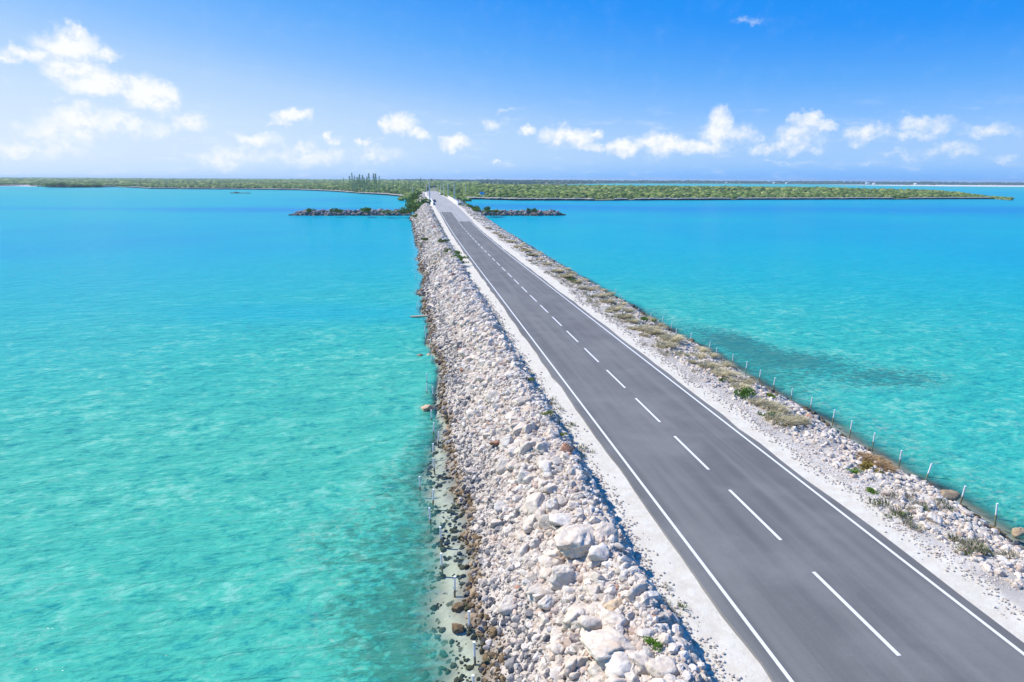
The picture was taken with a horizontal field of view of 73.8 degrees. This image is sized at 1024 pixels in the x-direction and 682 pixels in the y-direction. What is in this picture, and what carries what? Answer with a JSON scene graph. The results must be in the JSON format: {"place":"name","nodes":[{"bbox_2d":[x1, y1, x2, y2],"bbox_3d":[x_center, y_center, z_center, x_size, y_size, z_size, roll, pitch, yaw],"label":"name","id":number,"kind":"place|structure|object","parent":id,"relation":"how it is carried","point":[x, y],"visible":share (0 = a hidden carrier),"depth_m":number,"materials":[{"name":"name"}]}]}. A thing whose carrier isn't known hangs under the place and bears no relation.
{"place":"outdoors","nodes":[
{"label":"outdoors","id":0,"kind":"place"},
{"bbox_2d":[4,185,437,194],"bbox_3d":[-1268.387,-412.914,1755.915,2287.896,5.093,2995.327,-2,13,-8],"label":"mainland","id":1,"kind":"structure","parent":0,"point":[432,189],"depth_m":778.45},
{"bbox_2d":[0,177,480,195],"bbox_3d":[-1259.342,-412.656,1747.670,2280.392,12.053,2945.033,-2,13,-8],"label":"scrub","id":2,"kind":"object","parent":1,"relation":"on","point":[324,184],"visible":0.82,"depth_m":1059.49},
{"bbox_2d":[0,184,479,198],"bbox_3d":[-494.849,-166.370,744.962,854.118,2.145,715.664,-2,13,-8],"label":"shore ledge","id":3,"kind":"object","parent":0,"point":[398,195],"visible":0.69,"depth_m":792.88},
{"bbox_2d":[30,182,102,187],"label":"mangrove","id":4,"kind":"object","parent":3,"relation":"on","point":[63,185],"visible":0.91,"depth_m":859.50,"materials":[{"name":"green plant"}]},
{"bbox_2d":[67,185,102,187],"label":"mangrove","id":5,"kind":"object","parent":3,"relation":"on","point":[84,186],"visible":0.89,"depth_m":876.65,"materials":[{"name":"green plant"}]},
{"bbox_2d":[0,177,1023,681],"bbox_3d":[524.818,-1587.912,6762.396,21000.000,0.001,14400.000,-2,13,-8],"label":"water","id":6,"kind":"structure","parent":0,"point":[216,425],"depth_m":48.61,"materials":[{"name":"liquid"}]},
{"bbox_2d":[288,208,411,215],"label":"breakwater","id":7,"kind":"object","parent":6,"relation":"in","point":[350,212],"visible":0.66,"depth_m":254.41,"materials":[{"name":"stone"}]},
{"bbox_2d":[329,208,342,211],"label":"shrub","id":8,"kind":"object","parent":7,"relation":"on","point":[337,210],"visible":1,"depth_m":243.13,"materials":[{"name":"green plant"}]},
{"bbox_2d":[360,207,371,212],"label":"shrub","id":9,"kind":"object","parent":7,"relation":"on","point":[366,210],"visible":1,"depth_m":242.99,"materials":[{"name":"green plant"}]},
{"bbox_2d":[410,315,428,317],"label":"float boom","id":10,"kind":"object","parent":6,"relation":"on","point":[416,316],"visible":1,"depth_m":68.42,"materials":[{"name":"white plastic"}]},
{"bbox_2d":[419,476,420,497],"bbox_3d":[-4.130,6.713,30.657,0.078,1.375,0.082,-2,16,-8],"label":"stake","id":11,"kind":"object","parent":6,"relation":"in","point":[419,487],"visible":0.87,"depth_m":30.60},
{"bbox_2d":[421,404,434,410],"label":"boulder","id":12,"kind":"object","parent":6,"relation":"in","point":[426,407],"visible":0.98,"depth_m":41.22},
{"bbox_2d":[428,507,431,531],"bbox_3d":[-3.308,7.415,27.719,0.162,1.377,0.082,8,15,29],"label":"stake","id":13,"kind":"object","parent":6,"relation":"in","point":[430,520],"visible":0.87,"depth_m":27.65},
{"bbox_2d":[454,576,455,597],"bbox_3d":[-1.928,8.548,22.975,0.078,1.375,0.083,-1,11,-8],"label":"stake","id":14,"kind":"object","parent":6,"relation":"in","point":[454,586],"visible":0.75,"depth_m":22.89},
{"bbox_2d":[477,209,565,215],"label":"breakwater","id":15,"kind":"object","parent":6,"relation":"in","point":[511,212],"visible":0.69,"depth_m":261.29,"materials":[{"name":"stone"}]},
{"bbox_2d":[481,210,501,212],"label":"shrub","id":16,"kind":"object","parent":15,"relation":"on","point":[496,211],"visible":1,"depth_m":247.79,"materials":[{"name":"green plant"}]},
{"bbox_2d":[960,486,965,503],"bbox_3d":[19.744,6.986,29.980,0.078,1.377,0.191,-12,18,-42],"label":"stake","id":17,"kind":"object","parent":6,"relation":"in","point":[962,494],"visible":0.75,"depth_m":29.89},
{"bbox_2d":[994,503,997,526],"bbox_3d":[20.053,7.385,28.309,0.078,1.375,0.082,-2,11,-8],"label":"stake","id":18,"kind":"object","parent":6,"relation":"in","point":[996,510],"visible":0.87,"depth_m":28.26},
{"bbox_2d":[1011,527,1023,539],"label":"boulder","id":19,"kind":"object","parent":6,"relation":"in","point":[1017,533],"visible":1,"depth_m":27.03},
{"bbox_2d":[0,0,1023,182],"label":"sky","id":20,"kind":"structure","parent":0,"point":[659,90],"materials":[{"name":"blue"}]},
{"bbox_2d":[410,191,1023,681],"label":"causeway ground","id":21,"kind":"structure","parent":0,"point":[738,657],"depth_m":25.32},
{"bbox_2d":[399,203,418,213],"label":"shrub","id":22,"kind":"object","parent":21,"relation":"on","point":[412,208],"visible":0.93,"depth_m":241.53,"materials":[{"name":"green plant"}]},
{"bbox_2d":[408,193,421,203],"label":"shrub","id":23,"kind":"object","parent":21,"relation":"on","point":[413,197],"visible":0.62,"depth_m":332.17,"materials":[{"name":"green plant"}]},
{"bbox_2d":[405,197,434,207],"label":"shrub","id":24,"kind":"object","parent":21,"relation":"on","point":[423,201],"visible":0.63,"depth_m":272.39,"materials":[{"name":"green plant"}]},
{"bbox_2d":[432,489,433,510],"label":"stake","id":25,"kind":"object","parent":21,"relation":"on","point":[433,500],"visible":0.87,"depth_m":29.32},
{"bbox_2d":[397,190,471,205],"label":"roadside scrub","id":26,"kind":"object","parent":21,"relation":"on","point":[444,192],"visible":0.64,"depth_m":423.70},
{"bbox_2d":[416,205,455,266],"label":"berm weeds","id":27,"kind":"object","parent":21,"relation":"on","point":[435,235],"visible":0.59,"depth_m":137.85,"materials":[{"name":"green plant"}]},
{"bbox_2d":[439,526,441,547],"bbox_3d":[-2.730,7.763,26.265,0.079,1.377,0.160,7,15,25],"label":"stake","id":28,"kind":"object","parent":21,"relation":"on","point":[440,537],"visible":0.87,"depth_m":26.18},
{"bbox_2d":[440,553,442,574],"bbox_3d":[-2.493,8.207,24.399,0.078,1.375,0.082,-4,14,-7],"label":"stake","id":29,"kind":"object","parent":21,"relation":"on","point":[441,563],"visible":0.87,"depth_m":24.31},
{"bbox_2d":[428,196,457,204],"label":"bridge","id":30,"kind":"structure","parent":21,"relation":"on","point":[450,198],"depth_m":265.74,"materials":[{"name":"white concrete"}]},
{"bbox_2d":[415,393,490,681],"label":"seabed stones","id":31,"kind":"object","parent":21,"relation":"on","point":[443,653],"visible":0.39,"depth_m":25.51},
{"bbox_2d":[452,623,464,633],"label":"boulder","id":32,"kind":"object","parent":21,"relation":"on","point":[457,628],"visible":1,"depth_m":21.20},
{"bbox_2d":[451,602,465,611],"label":"boulder","id":33,"kind":"object","parent":21,"relation":"on","point":[458,606],"visible":1,"depth_m":22.19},
{"bbox_2d":[451,254,468,259],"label":"shrub","id":34,"kind":"object","parent":21,"relation":"on","point":[460,257],"visible":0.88,"depth_m":96.75,"materials":[{"name":"green plant"}]},
{"bbox_2d":[459,349,471,357],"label":"boulder","id":35,"kind":"object","parent":21,"relation":"on","point":[463,353],"visible":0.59,"depth_m":48.25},
{"bbox_2d":[468,610,469,630],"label":"stake","id":36,"kind":"object","parent":21,"relation":"on","point":[468,620],"visible":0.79,"depth_m":21.05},
{"bbox_2d":[470,613,477,621],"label":"boulder","id":37,"kind":"object","parent":21,"relation":"on","point":[473,616],"visible":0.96,"depth_m":21.42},
{"bbox_2d":[473,641,475,665],"bbox_3d":[-1.072,9.315,19.765,0.128,1.377,0.080,4,14,13],"label":"stake","id":38,"kind":"object","parent":21,"relation":"on","point":[474,651],"visible":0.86,"depth_m":19.66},
{"bbox_2d":[471,205,480,211],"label":"shrub","id":39,"kind":"object","parent":21,"relation":"on","point":[475,208],"visible":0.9,"depth_m":227.84,"materials":[{"name":"green plant"}]},
{"bbox_2d":[485,389,498,402],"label":"boulder","id":40,"kind":"object","parent":21,"relation":"on","point":[490,394],"visible":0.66,"depth_m":36.77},
{"bbox_2d":[489,440,499,445],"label":"boulder","id":41,"kind":"object","parent":21,"relation":"on","point":[495,443],"visible":0.77,"depth_m":31.61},
{"bbox_2d":[495,458,509,473],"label":"boulder","id":42,"kind":"object","parent":21,"relation":"on","point":[501,465],"visible":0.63,"depth_m":29.21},
{"bbox_2d":[500,436,512,448],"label":"boulder","id":43,"kind":"object","parent":21,"relation":"on","point":[506,441],"visible":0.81,"depth_m":31.00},
{"bbox_2d":[507,446,516,456],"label":"boulder","id":44,"kind":"object","parent":21,"relation":"on","point":[510,450],"visible":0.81,"depth_m":29.79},
{"bbox_2d":[515,503,522,511],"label":"boulder","id":45,"kind":"object","parent":21,"relation":"on","point":[518,506],"visible":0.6,"depth_m":25.48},
{"bbox_2d":[517,468,530,483],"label":"boulder","id":46,"kind":"object","parent":21,"relation":"on","point":[522,474],"visible":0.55,"depth_m":27.26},
{"bbox_2d":[519,440,534,454],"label":"boulder","id":47,"kind":"object","parent":21,"relation":"on","point":[525,446],"visible":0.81,"depth_m":29.01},
{"bbox_2d":[522,514,537,529],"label":"boulder","id":48,"kind":"object","parent":21,"relation":"on","point":[530,520],"visible":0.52,"depth_m":24.15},
{"bbox_2d":[528,549,539,556],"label":"boulder","id":49,"kind":"object","parent":21,"relation":"on","point":[531,553],"visible":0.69,"depth_m":22.48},
{"bbox_2d":[525,492,545,513],"bbox_3d":[0.865,5.981,25.062,0.929,0.723,0.906,12,17,40],"label":"boulder","id":50,"kind":"object","parent":21,"relation":"on","point":[534,501],"visible":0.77,"depth_m":24.89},
{"bbox_2d":[538,460,553,471],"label":"boulder","id":51,"kind":"object","parent":21,"relation":"on","point":[544,466],"visible":0.9,"depth_m":26.64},
{"bbox_2d":[538,595,554,609],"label":"boulder","id":52,"kind":"object","parent":21,"relation":"on","point":[546,602],"visible":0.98,"depth_m":19.95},
{"bbox_2d":[540,410,555,415],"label":"shrub","id":53,"kind":"object","parent":21,"relation":"on","point":[549,412],"visible":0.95,"depth_m":32.06,"materials":[{"name":"green plant"}]},
{"bbox_2d":[546,498,557,511],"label":"boulder","id":54,"kind":"object","parent":21,"relation":"on","point":[552,504],"visible":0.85,"depth_m":24.22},
{"bbox_2d":[549,642,564,654],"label":"boulder","id":55,"kind":"object","parent":21,"relation":"on","point":[556,648],"visible":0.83,"depth_m":17.88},
{"bbox_2d":[431,207,689,625],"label":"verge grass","id":56,"kind":"structure","parent":21,"relation":"on","point":[580,447],"depth_m":31.83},
{"bbox_2d":[549,513,572,526],"bbox_3d":[1.722,6.127,23.044,0.858,0.468,1.071,-5,15,-23],"label":"boulder","id":57,"kind":"object","parent":21,"relation":"on","point":[560,519],"visible":0.7,"depth_m":22.94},
{"bbox_2d":[549,563,576,589],"bbox_3d":[1.691,7.135,20.614,1.175,0.861,0.710,4,12,-8],"label":"boulder","id":58,"kind":"object","parent":21,"relation":"on","point":[561,575],"visible":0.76,"depth_m":20.34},
{"bbox_2d":[409,193,717,681],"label":"berm stones","id":59,"kind":"object","parent":21,"relation":"on","point":[674,638],"visible":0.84,"depth_m":25.33,"materials":[{"name":"stone"}]},
{"bbox_2d":[560,272,575,277],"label":"grass tuft","id":60,"kind":"object","parent":21,"relation":"on","point":[568,275],"visible":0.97,"depth_m":86.27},
{"bbox_2d":[564,655,576,677],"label":"boulder","id":61,"kind":"object","parent":21,"relation":"on","point":[570,666],"visible":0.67,"depth_m":16.84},
{"bbox_2d":[554,524,594,558],"bbox_3d":[2.064,6.252,21.568,1.525,0.768,1.722,2,9,-1],"label":"boulder","id":62,"kind":"object","parent":21,"relation":"on","point":[574,541],"visible":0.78,"depth_m":20.97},
{"bbox_2d":[562,605,586,625],"bbox_3d":[1.754,7.613,18.736,0.966,0.781,0.914,-10,17,-38],"label":"boulder","id":63,"kind":"object","parent":21,"relation":"on","point":[573,613],"visible":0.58,"depth_m":18.52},
{"bbox_2d":[570,279,583,283],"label":"grass tuft","id":64,"kind":"object","parent":21,"relation":"on","point":[577,281],"visible":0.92,"depth_m":82.49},
{"bbox_2d":[590,672,606,681],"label":"boulder","id":65,"kind":"object","parent":21,"relation":"on","point":[600,675],"visible":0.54,"depth_m":16.19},
{"bbox_2d":[588,542,609,560],"bbox_3d":[2.647,6.415,20.470,0.666,0.599,0.687,0,7,28],"label":"boulder","id":66,"kind":"object","parent":21,"relation":"on","point":[601,551],"visible":0.84,"depth_m":20.31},
{"bbox_2d":[592,293,608,297],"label":"grass tuft","id":67,"kind":"object","parent":21,"relation":"on","point":[600,294],"visible":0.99,"depth_m":72.23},
{"bbox_2d":[579,627,636,668],"bbox_3d":[2.464,7.637,16.952,1.291,0.928,1.313,-3,14,-13],"label":"boulder","id":68,"kind":"object","parent":21,"relation":"on","point":[601,646],"visible":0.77,"depth_m":16.62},
{"bbox_2d":[599,298,618,302],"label":"grass tuft","id":69,"kind":"object","parent":21,"relation":"on","point":[610,300],"visible":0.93,"depth_m":69.15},
{"bbox_2d":[603,598,624,610],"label":"boulder","id":70,"kind":"object","parent":21,"relation":"on","point":[612,605],"visible":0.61,"depth_m":18.19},
{"bbox_2d":[607,306,624,310],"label":"grass tuft","id":71,"kind":"object","parent":21,"relation":"on","point":[614,308],"visible":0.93,"depth_m":65.22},
{"bbox_2d":[614,312,637,318],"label":"grass tuft","id":72,"kind":"object","parent":21,"relation":"on","point":[623,315],"visible":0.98,"depth_m":61.18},
{"bbox_2d":[623,308,635,311],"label":"grass tuft","id":73,"kind":"object","parent":21,"relation":"on","point":[628,310],"visible":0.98,"depth_m":64.71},
{"bbox_2d":[625,318,640,322],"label":"grass tuft","id":74,"kind":"object","parent":21,"relation":"on","point":[631,320],"visible":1,"depth_m":59.22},
{"bbox_2d":[628,653,654,671],"bbox_3d":[3.155,7.644,16.068,0.935,0.482,0.488,5,11,18],"label":"boulder","id":75,"kind":"object","parent":21,"relation":"on","point":[638,660],"visible":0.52,"depth_m":16.02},
{"bbox_2d":[632,324,654,330],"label":"grass tuft","id":76,"kind":"object","parent":21,"relation":"on","point":[642,327],"visible":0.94,"depth_m":56.34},
{"bbox_2d":[642,635,662,651],"bbox_3d":[3.385,7.271,16.446,0.588,0.254,0.388,12,18,41],"label":"shrub","id":77,"kind":"object","parent":21,"relation":"on","point":[655,645],"visible":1,"depth_m":16.42,"materials":[{"name":"green plant"}]},
{"bbox_2d":[643,328,663,333],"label":"grass tuft","id":78,"kind":"object","parent":21,"relation":"on","point":[653,331],"visible":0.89,"depth_m":55.05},
{"bbox_2d":[655,331,672,336],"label":"grass tuft","id":79,"kind":"object","parent":21,"relation":"on","point":[658,335],"visible":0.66,"depth_m":54.54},
{"bbox_2d":[655,340,678,348],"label":"grass tuft","id":80,"kind":"object","parent":21,"relation":"on","point":[665,344],"visible":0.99,"depth_m":50.47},
{"bbox_2d":[658,332,688,342],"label":"grass tuft","id":81,"kind":"object","parent":21,"relation":"on","point":[675,338],"visible":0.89,"depth_m":52.59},
{"bbox_2d":[692,352,709,357],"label":"grass tuft","id":82,"kind":"object","parent":21,"relation":"on","point":[698,355],"visible":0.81,"depth_m":48.94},
{"bbox_2d":[691,345,712,352],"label":"grass tuft","id":83,"kind":"object","parent":21,"relation":"on","point":[702,349],"visible":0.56,"depth_m":51.40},
{"bbox_2d":[694,361,721,368],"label":"grass tuft","id":84,"kind":"object","parent":21,"relation":"on","point":[703,366],"visible":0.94,"depth_m":45.43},
{"bbox_2d":[704,352,720,357],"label":"grass tuft","id":85,"kind":"object","parent":21,"relation":"on","point":[713,354],"visible":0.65,"depth_m":50.21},
{"bbox_2d":[705,365,723,373],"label":"grass tuft","id":86,"kind":"object","parent":21,"relation":"on","point":[712,368],"visible":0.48,"depth_m":44.92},
{"bbox_2d":[710,367,737,376],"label":"grass tuft","id":87,"kind":"object","parent":21,"relation":"on","point":[724,372],"visible":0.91,"depth_m":43.68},
{"bbox_2d":[717,360,735,367],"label":"grass tuft","id":88,"kind":"object","parent":21,"relation":"on","point":[726,364],"visible":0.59,"depth_m":47.53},
{"bbox_2d":[723,376,739,382],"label":"grass tuft","id":89,"kind":"object","parent":21,"relation":"on","point":[731,379],"visible":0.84,"depth_m":42.59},
{"bbox_2d":[453,198,1023,590],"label":"bank stones","id":90,"kind":"object","parent":21,"relation":"on","point":[996,537],"visible":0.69,"depth_m":29.83,"materials":[{"name":"stone"}]},
{"bbox_2d":[459,205,1021,558],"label":"grass","id":91,"kind":"structure","parent":21,"relation":"on","point":[982,549],"depth_m":25.99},
{"bbox_2d":[729,381,754,389],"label":"grass tuft","id":92,"kind":"object","parent":21,"relation":"on","point":[737,385],"visible":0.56,"depth_m":41.29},
{"bbox_2d":[734,386,756,399],"bbox_3d":[13.353,2.941,39.155,1.278,0.603,1.214,-5,14,-20],"label":"shrub","id":93,"kind":"object","parent":21,"relation":"on","point":[745,391],"visible":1,"depth_m":39.07,"materials":[{"name":"green plant"}]},
{"bbox_2d":[736,376,760,384],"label":"grass tuft","id":94,"kind":"object","parent":21,"relation":"on","point":[747,380],"visible":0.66,"depth_m":42.95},
{"bbox_2d":[482,292,1023,681],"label":"shoulder grit","id":95,"kind":"object","parent":21,"relation":"on","point":[712,667],"visible":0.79,"depth_m":25.77,"materials":[{"name":"gravel"}]},
{"bbox_2d":[745,396,769,404],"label":"grass tuft","id":96,"kind":"object","parent":21,"relation":"on","point":[754,399],"visible":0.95,"depth_m":38.00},
{"bbox_2d":[755,399,782,408],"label":"grass tuft","id":97,"kind":"object","parent":21,"relation":"on","point":[771,401],"visible":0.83,"depth_m":37.48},
{"bbox_2d":[757,402,791,414],"bbox_3d":[14.370,3.654,36.919,2.125,0.430,2.221,-4,14,-19],"label":"grass tuft","id":98,"kind":"object","parent":21,"relation":"on","point":[781,410],"visible":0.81,"depth_m":36.98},
{"bbox_2d":[763,411,787,421],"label":"grass tuft","id":99,"kind":"object","parent":21,"relation":"on","point":[781,415],"visible":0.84,"depth_m":35.47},
{"bbox_2d":[765,412,804,427],"bbox_3d":[13.930,4.055,34.856,2.092,0.433,2.253,4,14,14],"label":"grass tuft","id":100,"kind":"object","parent":21,"relation":"on","point":[790,421],"visible":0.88,"depth_m":34.83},
{"bbox_2d":[787,413,816,425],"bbox_3d":[14.936,4.097,35.553,1.997,0.401,2.055,0,13,-2],"label":"grass tuft","id":101,"kind":"object","parent":21,"relation":"on","point":[805,420],"visible":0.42,"depth_m":35.50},
{"bbox_2d":[847,468,862,474],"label":"shrub","id":102,"kind":"object","parent":21,"relation":"on","point":[854,470],"visible":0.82,"depth_m":28.99,"materials":[{"name":"green plant"}]},
{"bbox_2d":[855,451,880,460],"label":"grass tuft","id":103,"kind":"object","parent":21,"relation":"on","point":[863,457],"visible":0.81,"depth_m":31.33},
{"bbox_2d":[855,459,884,472],"bbox_3d":[15.399,5.484,29.757,1.291,0.466,1.239,2,13,6],"label":"shrub","id":104,"kind":"object","parent":21,"relation":"on","point":[866,465],"visible":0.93,"depth_m":29.65,"materials":[{"name":"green plant"}]},
{"bbox_2d":[865,487,878,494],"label":"shrub","id":105,"kind":"object","parent":21,"relation":"on","point":[871,490],"visible":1,"depth_m":27.10,"materials":[{"name":"green plant"}]},
{"bbox_2d":[857,453,897,469],"bbox_3d":[16.385,5.419,30.681,1.806,0.366,1.888,2,14,9],"label":"grass tuft","id":106,"kind":"object","parent":21,"relation":"on","point":[885,460],"visible":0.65,"depth_m":30.84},
{"bbox_2d":[869,460,904,473],"bbox_3d":[16.564,5.582,30.201,1.512,0.313,1.489,4,14,14],"label":"grass tuft","id":107,"kind":"object","parent":21,"relation":"on","point":[889,467],"visible":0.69,"depth_m":30.17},
{"bbox_2d":[911,504,923,508],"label":"boulder","id":108,"kind":"object","parent":21,"relation":"on","point":[916,506],"visible":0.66,"depth_m":25.78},
{"bbox_2d":[926,512,943,525],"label":"boulder","id":109,"kind":"object","parent":21,"relation":"on","point":[934,518],"visible":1,"depth_m":24.68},
{"bbox_2d":[940,489,960,500],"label":"boulder","id":110,"kind":"object","parent":21,"relation":"on","point":[952,495],"visible":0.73,"depth_m":28.43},
{"bbox_2d":[427,191,1023,681],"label":"road","id":111,"kind":"structure","parent":0,"point":[799,577],"depth_m":23.86,"materials":[{"name":"asphalt"}]},
{"bbox_2d":[467,197,989,200],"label":"shore ledge","id":112,"kind":"object","parent":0,"point":[619,199],"visible":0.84,"depth_m":483.55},
{"bbox_2d":[457,180,1005,184],"bbox_3d":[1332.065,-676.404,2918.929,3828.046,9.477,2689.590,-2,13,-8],"label":"trees","id":113,"kind":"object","parent":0,"point":[752,183],"depth_m":2767.10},
{"bbox_2d":[380,179,1023,184],"bbox_3d":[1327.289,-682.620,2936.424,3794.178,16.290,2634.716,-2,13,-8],"label":"scrub","id":114,"kind":"object","parent":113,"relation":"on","point":[500,181],"visible":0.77,"depth_m":2798.07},
{"bbox_2d":[544,183,929,184],"bbox_3d":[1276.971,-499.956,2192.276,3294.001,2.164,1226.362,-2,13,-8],"label":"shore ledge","id":115,"kind":"object","parent":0,"point":[720,183],"visible":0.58,"depth_m":2711.48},
{"bbox_2d":[511,190,1007,199],"bbox_3d":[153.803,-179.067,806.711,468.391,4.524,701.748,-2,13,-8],"label":"island","id":116,"kind":"structure","parent":0,"point":[730,198],"depth_m":467.95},
{"bbox_2d":[461,183,1013,199],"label":"scrub","id":117,"kind":"object","parent":116,"relation":"on","point":[600,191],"visible":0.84,"depth_m":553.90,"materials":[{"name":"plant"}]},
{"bbox_2d":[879,185,1023,186],"bbox_3d":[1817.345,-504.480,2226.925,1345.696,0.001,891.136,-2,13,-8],"label":"sand flat","id":118,"kind":"structure","parent":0,"point":[962,185],"depth_m":2295.85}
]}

